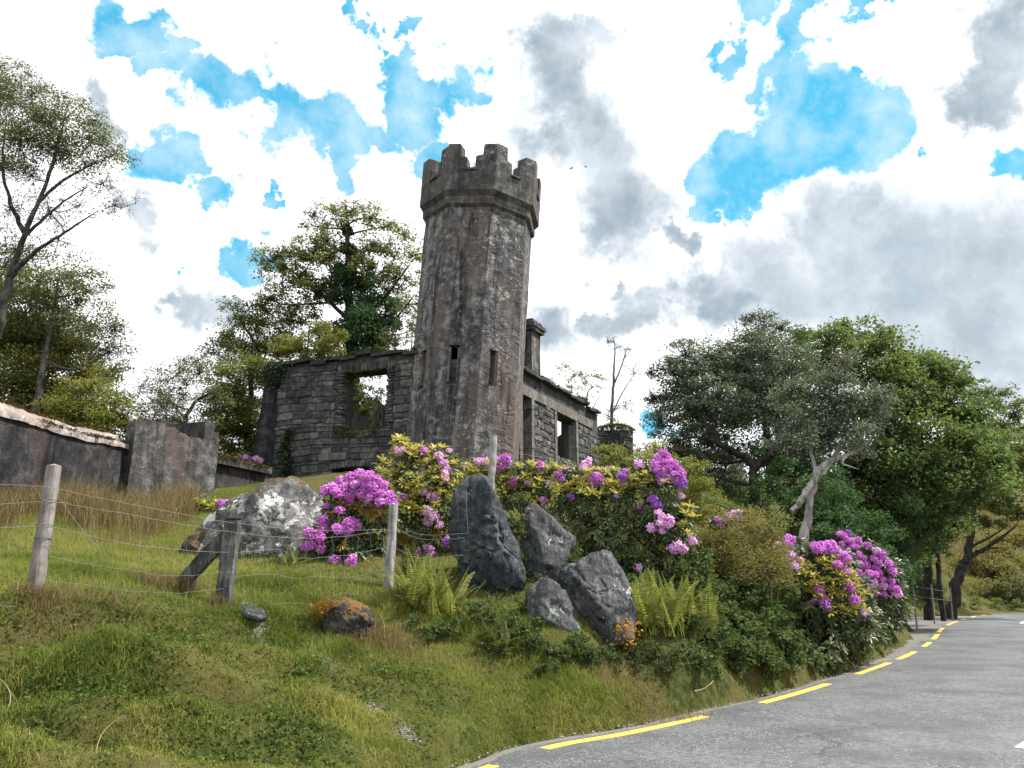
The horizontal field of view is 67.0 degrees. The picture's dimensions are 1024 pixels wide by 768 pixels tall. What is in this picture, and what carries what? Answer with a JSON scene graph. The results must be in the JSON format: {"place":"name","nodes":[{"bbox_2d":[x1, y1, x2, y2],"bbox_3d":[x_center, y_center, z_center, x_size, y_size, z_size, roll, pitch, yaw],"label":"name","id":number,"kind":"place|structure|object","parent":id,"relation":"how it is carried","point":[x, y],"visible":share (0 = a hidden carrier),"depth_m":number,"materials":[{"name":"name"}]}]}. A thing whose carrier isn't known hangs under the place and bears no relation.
{"place":"outdoors","nodes":[
{"label":"outdoors","id":0,"kind":"place"},
{"bbox_2d":[0,451,1023,767],"bbox_3d":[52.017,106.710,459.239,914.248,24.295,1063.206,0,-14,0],"label":"ground","id":1,"kind":"structure","parent":0,"point":[686,685],"depth_m":7.53,"materials":[{"name":"green plant"}]},
{"bbox_2d":[0,396,130,503],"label":"yard wall","id":2,"kind":"structure","parent":1,"relation":"on","point":[33,444],"depth_m":15.02,"materials":[{"name":"stone"}]},
{"bbox_2d":[0,268,139,421],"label":"tree","id":3,"kind":"object","parent":1,"relation":"on","point":[21,374],"visible":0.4,"depth_m":22.88,"materials":[{"name":"green plant"}]},
{"bbox_2d":[0,233,141,412],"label":"tree","id":4,"kind":"object","parent":1,"relation":"on","point":[62,277],"visible":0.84,"depth_m":22.65,"materials":[{"name":"green plant"}]},
{"bbox_2d":[0,46,142,337],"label":"birch tree","id":5,"kind":"object","parent":1,"relation":"on","point":[43,145],"visible":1,"depth_m":21.05,"materials":[{"name":"green plant"}]},
{"bbox_2d":[27,361,145,439],"bbox_3d":[-11.460,1.367,20.857,3.272,4.102,2.228,0,-14,0],"label":"tree","id":6,"kind":"object","parent":1,"relation":"on","point":[90,411],"visible":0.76,"depth_m":20.74,"materials":[{"name":"green plant"}]},
{"bbox_2d":[0,470,213,552],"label":"rushes","id":7,"kind":"object","parent":1,"relation":"on","point":[175,501],"visible":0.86,"depth_m":12.94,"materials":[{"name":"beige plant"}]},
{"bbox_2d":[122,418,218,499],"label":"wall panel","id":8,"kind":"structure","parent":1,"relation":"on","point":[157,451],"depth_m":17.51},
{"bbox_2d":[122,349,240,443],"bbox_3d":[-11.114,1.066,25.498,3.796,4.923,2.360,-5,-15,18],"label":"tree","id":9,"kind":"object","parent":1,"relation":"on","point":[167,400],"visible":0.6,"depth_m":25.61,"materials":[{"name":"green plant"}]},
{"bbox_2d":[178,531,205,554],"bbox_3d":[-4.549,2.306,11.089,0.472,0.412,0.355,0,-14,0],"label":"boulder","id":10,"kind":"object","parent":1,"relation":"on","point":[191,543],"visible":0.62,"depth_m":10.97,"materials":[{"name":"grey stone"}]},
{"bbox_2d":[191,494,228,513],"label":"rhododendron","id":11,"kind":"object","parent":1,"relation":"on","point":[218,502],"visible":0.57,"depth_m":14.74,"materials":[{"name":"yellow plant"}]},
{"bbox_2d":[155,419,273,487],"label":"stone wall","id":12,"kind":"structure","parent":1,"relation":"on","point":[232,472],"depth_m":19.94,"materials":[{"name":"grey stone"}]},
{"bbox_2d":[188,341,273,457],"bbox_3d":[-10.180,1.302,29.040,4.194,6.106,3.258,4,-15,-17],"label":"tree","id":13,"kind":"object","parent":1,"relation":"on","point":[243,414],"visible":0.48,"depth_m":28.67,"materials":[{"name":"green plant"}]},
{"bbox_2d":[232,450,265,464],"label":"rhododendron","id":14,"kind":"object","parent":1,"relation":"on","point":[255,458],"visible":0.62,"depth_m":25.44,"materials":[{"name":"purple plant"}]},
{"bbox_2d":[238,604,266,622],"bbox_3d":[-2.768,2.464,8.251,0.319,0.227,0.310,6,-15,-21],"label":"rock","id":15,"kind":"object","parent":1,"relation":"on","point":[257,614],"visible":0.78,"depth_m":8.18,"materials":[{"name":"grey stone"}]},
{"bbox_2d":[194,288,312,365],"bbox_3d":[-10.946,-0.040,32.604,5.233,8.710,3.603,0,-14,0],"label":"tree","id":16,"kind":"object","parent":1,"relation":"on","point":[254,321],"visible":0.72,"depth_m":32.81,"materials":[{"name":"green plant"}]},
{"bbox_2d":[195,476,327,558],"bbox_3d":[-3.779,2.112,11.550,2.128,1.462,1.431,0,-14,0],"label":"boulder","id":17,"kind":"object","parent":1,"relation":"on","point":[290,504],"visible":0.59,"depth_m":11.15,"materials":[{"name":"grey stone"}]},
{"bbox_2d":[0,435,554,613],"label":"wire fence","id":18,"kind":"object","parent":1,"relation":"on","point":[224,543],"visible":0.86,"depth_m":8.45,"materials":[{"name":"grey wood"}]},
{"bbox_2d":[280,544,312,566],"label":"fern","id":19,"kind":"object","parent":1,"relation":"on","point":[295,554],"visible":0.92,"depth_m":10.45,"materials":[{"name":"green plant"}]},
{"bbox_2d":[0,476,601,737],"bbox_3d":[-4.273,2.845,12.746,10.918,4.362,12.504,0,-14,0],"label":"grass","id":20,"kind":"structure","parent":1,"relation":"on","point":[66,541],"depth_m":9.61,"materials":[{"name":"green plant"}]},
{"bbox_2d":[263,316,349,362],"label":"shrub","id":21,"kind":"object","parent":1,"relation":"on","point":[289,347],"visible":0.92,"depth_m":28.70,"materials":[{"name":"green plant"}]},
{"bbox_2d":[306,594,337,625],"bbox_3d":[-2.088,2.534,8.644,0.564,0.356,0.366,0,-14,0],"label":"moss cushion","id":22,"kind":"object","parent":1,"relation":"on","point":[319,608],"visible":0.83,"depth_m":8.59,"materials":[{"name":"plant"}]},
{"bbox_2d":[0,555,657,767],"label":"weeds","id":23,"kind":"object","parent":1,"relation":"on","point":[81,692],"visible":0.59,"depth_m":6.42,"materials":[{"name":"green plant"}]},
{"bbox_2d":[243,602,421,742],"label":"gravel","id":24,"kind":"structure","parent":1,"relation":"on","point":[405,727],"depth_m":7.05,"materials":[{"name":"stone"}]},
{"bbox_2d":[246,192,424,405],"bbox_3d":[-7.446,-2.150,32.623,8.268,12.970,3.030,0,-14,0],"label":"tree","id":25,"kind":"object","parent":1,"relation":"on","point":[363,320],"visible":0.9,"depth_m":32.90,"materials":[{"name":"green plant"}]},
{"bbox_2d":[322,597,374,636],"bbox_3d":[-1.836,2.621,8.647,0.557,0.459,0.403,0,-14,0],"label":"rock","id":26,"kind":"object","parent":1,"relation":"on","point":[350,614],"visible":0.88,"depth_m":8.52,"materials":[{"name":"grey stone"}]},
{"bbox_2d":[300,468,404,565],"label":"rhododendron","id":27,"kind":"object","parent":1,"relation":"on","point":[369,509],"visible":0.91,"depth_m":10.90,"materials":[{"name":"purple plant"}]},
{"bbox_2d":[0,562,736,726],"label":"dry grass","id":28,"kind":"structure","parent":1,"relation":"on","point":[44,592],"depth_m":8.41,"materials":[{"name":"plant"}]},
{"bbox_2d":[352,379,386,426],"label":"shrub","id":29,"kind":"object","parent":1,"relation":"on","point":[364,410],"visible":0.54,"depth_m":27.95,"materials":[{"name":"green plant"}]},
{"bbox_2d":[374,300,416,350],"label":"shrub","id":30,"kind":"object","parent":1,"relation":"on","point":[395,338],"visible":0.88,"depth_m":29.85,"materials":[{"name":"green plant"}]},
{"bbox_2d":[365,574,442,612],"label":"fern","id":31,"kind":"object","parent":1,"relation":"on","point":[405,600],"visible":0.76,"depth_m":9.42,"materials":[{"name":"green plant"}]},
{"bbox_2d":[395,538,438,574],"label":"fern","id":32,"kind":"object","parent":1,"relation":"on","point":[404,561],"visible":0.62,"depth_m":10.50,"materials":[{"name":"green plant"}]},
{"bbox_2d":[371,432,469,556],"bbox_3d":[-1.466,1.815,11.908,1.690,2.130,1.065,-2,-14,9],"label":"rhododendron","id":33,"kind":"object","parent":1,"relation":"on","point":[448,473],"visible":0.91,"depth_m":11.72,"materials":[{"name":"green plant"}]},
{"bbox_2d":[252,318,601,478],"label":"ruined house","id":34,"kind":"structure","parent":1,"relation":"on","point":[307,402],"depth_m":26.08,"materials":[{"name":"stone"}]},
{"bbox_2d":[256,362,292,390],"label":"ivy","id":35,"kind":"object","parent":34,"relation":"attached to","point":[276,375],"visible":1,"depth_m":26.59,"materials":[{"name":"green plant"}]},
{"bbox_2d":[277,428,296,476],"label":"ivy","id":36,"kind":"object","parent":34,"relation":"attached to","point":[284,447],"visible":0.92,"depth_m":25.71,"materials":[{"name":"green plant"}]},
{"bbox_2d":[331,368,384,440],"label":"bramble","id":37,"kind":"object","parent":34,"relation":"attached to","point":[365,376],"visible":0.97,"depth_m":25.22,"materials":[{"name":"green plant"}]},
{"bbox_2d":[381,545,474,614],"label":"fern","id":38,"kind":"object","parent":1,"relation":"on","point":[409,587],"visible":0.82,"depth_m":9.55,"materials":[{"name":"green plant"}]},
{"bbox_2d":[416,567,485,618],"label":"fern","id":39,"kind":"object","parent":1,"relation":"on","point":[446,604],"visible":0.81,"depth_m":9.58,"materials":[{"name":"green plant"}]},
{"bbox_2d":[403,143,540,469],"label":"stone tower","id":40,"kind":"structure","parent":1,"relation":"on","point":[481,218],"depth_m":24.56,"materials":[{"name":"grey stone"}]},
{"bbox_2d":[446,605,507,642],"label":"fern","id":41,"kind":"object","parent":1,"relation":"on","point":[462,629],"visible":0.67,"depth_m":9.20,"materials":[{"name":"green plant"}]},
{"bbox_2d":[448,472,525,593],"bbox_3d":[-0.354,2.293,10.740,1.077,2.112,0.865,0,-14,0],"label":"standing stone","id":42,"kind":"object","parent":1,"relation":"on","point":[484,547],"visible":0.95,"depth_m":10.49,"materials":[{"name":"grey stone"}]},
{"bbox_2d":[466,615,537,648],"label":"fern","id":43,"kind":"object","parent":1,"relation":"on","point":[505,635],"visible":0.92,"depth_m":9.16,"materials":[{"name":"green plant"}]},
{"bbox_2d":[401,598,626,677],"bbox_3d":[0.040,3.087,9.431,2.796,0.912,1.321,0,-14,0],"label":"bramble","id":44,"kind":"object","parent":1,"relation":"on","point":[588,653],"visible":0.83,"depth_m":9.24,"materials":[{"name":"green plant"}]},
{"bbox_2d":[508,491,583,582],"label":"bramble","id":45,"kind":"object","parent":1,"relation":"on","point":[514,524],"visible":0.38,"depth_m":11.05,"materials":[{"name":"green plant"}]},
{"bbox_2d":[520,502,575,583],"bbox_3d":[0.533,2.364,11.276,0.864,1.298,0.880,0,-14,0],"label":"rock","id":46,"kind":"object","parent":1,"relation":"on","point":[547,543],"visible":0.69,"depth_m":11.02,"materials":[{"name":"grey stone"}]},
{"bbox_2d":[525,577,579,631],"bbox_3d":[0.520,3.010,9.987,0.704,1.004,0.598,0,-14,0],"label":"rock","id":47,"kind":"object","parent":1,"relation":"on","point":[550,594],"visible":0.6,"depth_m":9.83,"materials":[{"name":"grey stone"}]},
{"bbox_2d":[543,628,582,658],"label":"fern","id":48,"kind":"object","parent":1,"relation":"on","point":[570,649],"visible":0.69,"depth_m":9.21,"materials":[{"name":"green plant"}]},
{"bbox_2d":[457,453,673,588],"bbox_3d":[0.811,2.352,12.370,3.533,2.536,1.171,-2,-14,8],"label":"rhododendron","id":49,"kind":"object","parent":1,"relation":"on","point":[591,480],"visible":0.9,"depth_m":12.27,"materials":[{"name":"green plant"}]},
{"bbox_2d":[548,361,608,407],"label":"sapling","id":50,"kind":"object","parent":1,"relation":"on","point":[580,374],"visible":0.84,"depth_m":35.12,"materials":[{"name":"green plant"}]},
{"bbox_2d":[556,549,637,648],"bbox_3d":[1.128,2.941,10.375,1.146,1.442,0.996,0,-14,0],"label":"rock","id":51,"kind":"object","parent":1,"relation":"on","point":[595,586],"visible":0.81,"depth_m":10.16,"materials":[{"name":"grey stone"}]},
{"bbox_2d":[598,423,635,468],"bbox_3d":[4.983,3.515,37.223,2.062,3.332,1.510,0,-14,0],"label":"wall stub","id":52,"kind":"object","parent":1,"relation":"on","point":[619,435],"depth_m":37.07,"materials":[{"name":"stone"}]},
{"bbox_2d":[597,336,647,429],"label":"sapling","id":53,"kind":"object","parent":1,"relation":"on","point":[611,410],"visible":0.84,"depth_m":39.30,"materials":[{"name":"brown plant"}]},
{"bbox_2d":[615,611,642,648],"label":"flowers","id":54,"kind":"object","parent":1,"relation":"on","point":[627,626],"visible":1,"depth_m":9.80,"materials":[{"name":"orange plant"}]},
{"bbox_2d":[475,485,812,672],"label":"undergrowth","id":55,"kind":"object","parent":1,"relation":"on","point":[586,551],"visible":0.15,"depth_m":12.10,"materials":[{"name":"green plant"}]},
{"bbox_2d":[589,440,724,526],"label":"shrub","id":56,"kind":"object","parent":1,"relation":"on","point":[695,479],"visible":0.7,"depth_m":15.93,"materials":[{"name":"green plant"}]},
{"bbox_2d":[452,516,870,762],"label":"grass","id":57,"kind":"structure","parent":1,"relation":"on","point":[677,637],"depth_m":9.88,"materials":[{"name":"green plant"}]},
{"bbox_2d":[626,567,698,636],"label":"fern","id":58,"kind":"object","parent":1,"relation":"on","point":[648,609],"visible":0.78,"depth_m":10.36,"materials":[{"name":"green plant"}]},
{"bbox_2d":[633,449,702,588],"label":"rhododendron","id":59,"kind":"object","parent":1,"relation":"on","point":[675,539],"visible":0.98,"depth_m":11.94,"materials":[{"name":"purple plant"}]},
{"bbox_2d":[618,624,723,676],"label":"bramble","id":60,"kind":"object","parent":1,"relation":"on","point":[660,653],"visible":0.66,"depth_m":9.96,"materials":[{"name":"green plant"}]},
{"bbox_2d":[620,544,738,656],"bbox_3d":[2.329,3.106,11.223,1.673,1.598,1.359,0,-14,0],"label":"bramble","id":61,"kind":"object","parent":1,"relation":"on","point":[696,566],"visible":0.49,"depth_m":11.37,"materials":[{"name":"green plant"}]},
{"bbox_2d":[639,575,719,638],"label":"fern","id":62,"kind":"object","parent":1,"relation":"on","point":[711,610],"visible":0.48,"depth_m":10.70,"materials":[{"name":"green plant"}]},
{"bbox_2d":[635,305,822,510],"bbox_3d":[6.073,0.750,21.443,4.673,6.262,3.627,-10,-17,34],"label":"holly tree","id":63,"kind":"object","parent":1,"relation":"on","point":[698,403],"visible":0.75,"depth_m":21.48,"materials":[{"name":"green plant"}]},
{"bbox_2d":[702,507,762,563],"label":"rhododendron","id":64,"kind":"object","parent":1,"relation":"on","point":[714,522],"visible":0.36,"depth_m":14.27,"materials":[{"name":"pink plant"}]},
{"bbox_2d":[693,504,809,607],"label":"shrub","id":65,"kind":"object","parent":1,"relation":"on","point":[767,566],"visible":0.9,"depth_m":12.99,"materials":[{"name":"green plant"}]},
{"bbox_2d":[688,573,817,672],"bbox_3d":[4.387,3.880,12.933,1.492,1.583,4.269,-12,-19,39],"label":"bramble","id":66,"kind":"object","parent":1,"relation":"on","point":[777,615],"visible":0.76,"depth_m":12.12,"materials":[{"name":"green plant"}]},
{"bbox_2d":[655,322,855,508],"bbox_3d":[8.229,1.195,26.069,6.814,7.264,3.129,0,-14,0],"label":"tree","id":67,"kind":"object","parent":1,"relation":"on","point":[801,468],"visible":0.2,"depth_m":25.61,"materials":[{"name":"green plant"}]},
{"bbox_2d":[681,614,906,680],"bbox_3d":[6.383,5.095,15.234,1.178,0.907,13.403,-10,-18,35],"label":"bramble","id":68,"kind":"object","parent":1,"relation":"on","point":[809,659],"visible":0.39,"depth_m":11.46,"materials":[{"name":"green plant"}]},
{"bbox_2d":[710,454,950,608],"bbox_3d":[10.700,5.296,23.308,13.345,5.488,4.555,13,-19,-41],"label":"shrub","id":69,"kind":"object","parent":1,"relation":"on","point":[839,514],"visible":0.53,"depth_m":21.08,"materials":[{"name":"green plant"}]},
{"bbox_2d":[774,533,889,674],"bbox_3d":[6.207,4.156,14.816,3.170,2.522,1.572,10,-17,-34],"label":"rhododendron","id":70,"kind":"object","parent":1,"relation":"on","point":[829,599],"visible":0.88,"depth_m":14.36,"materials":[{"name":"green plant"}]},
{"bbox_2d":[761,344,906,556],"bbox_3d":[7.466,1.781,17.697,3.228,5.600,2.393,0,-14,0],"label":"hawthorn tree","id":71,"kind":"object","parent":1,"relation":"on","point":[824,424],"visible":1,"depth_m":17.79,"materials":[{"name":"green plant"}]},
{"bbox_2d":[678,477,1023,661],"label":"grass","id":72,"kind":"structure","parent":1,"relation":"on","point":[727,500],"depth_m":21.26,"materials":[{"name":"green plant"}]},
{"bbox_2d":[829,529,913,640],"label":"rhododendron","id":73,"kind":"object","parent":1,"relation":"on","point":[881,572],"visible":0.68,"depth_m":19.00,"materials":[{"name":"purple plant"}]},
{"bbox_2d":[776,307,1023,619],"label":"oak tree","id":74,"kind":"object","parent":1,"relation":"on","point":[950,461],"visible":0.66,"depth_m":27.09,"materials":[{"name":"green plant"}]},
{"bbox_2d":[877,567,946,604],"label":"shrub","id":75,"kind":"object","parent":1,"relation":"on","point":[918,589],"visible":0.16,"depth_m":38.64,"materials":[{"name":"green plant"}]},
{"bbox_2d":[815,505,1023,609],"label":"bracken cover","id":76,"kind":"object","parent":1,"relation":"on","point":[961,549],"visible":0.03,"depth_m":48.55,"materials":[{"name":"green plant"}]},
{"bbox_2d":[910,582,953,628],"bbox_3d":[14.929,7.883,27.982,0.334,2.068,12.374,-10,-17,34],"label":"roadside fence","id":77,"kind":"object","parent":1,"relation":"on","point":[950,600],"visible":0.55,"depth_m":29.71,"materials":[{"name":"silver metal"}]},
{"bbox_2d":[935,538,955,620],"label":"tree","id":78,"kind":"object","parent":1,"relation":"on","point":[942,609],"visible":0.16,"depth_m":31.87,"materials":[{"name":"brown plant"}]},
{"bbox_2d":[905,594,1023,611],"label":"shrub","id":79,"kind":"object","parent":1,"relation":"on","point":[1015,602],"visible":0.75,"depth_m":39.60,"materials":[{"name":"green plant"}]},
{"bbox_2d":[941,520,1023,600],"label":"bush","id":80,"kind":"object","parent":1,"relation":"on","point":[1000,566],"visible":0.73,"depth_m":45.17,"materials":[{"name":"green plant"}]},
{"bbox_2d":[945,423,1023,618],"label":"tree","id":81,"kind":"object","parent":1,"relation":"on","point":[1006,506],"visible":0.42,"depth_m":34.13,"materials":[{"name":"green plant"}]},
{"bbox_2d":[948,369,1023,443],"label":"tree","id":82,"kind":"object","parent":1,"relation":"on","point":[1016,405],"visible":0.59,"depth_m":40.88,"materials":[{"name":"green plant"}]},
{"bbox_2d":[971,562,1023,603],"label":"shrub","id":83,"kind":"object","parent":1,"relation":"on","point":[1010,584],"visible":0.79,"depth_m":41.80,"materials":[{"name":"green plant"}]},
{"bbox_2d":[0,0,1023,479],"label":"sky","id":84,"kind":"structure","parent":0,"point":[810,161],"materials":[{"name":"white"}]},
{"bbox_2d":[448,613,1023,767],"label":"road","id":85,"kind":"structure","parent":0,"point":[948,693],"depth_m":8.80,"materials":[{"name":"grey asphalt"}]}
]}

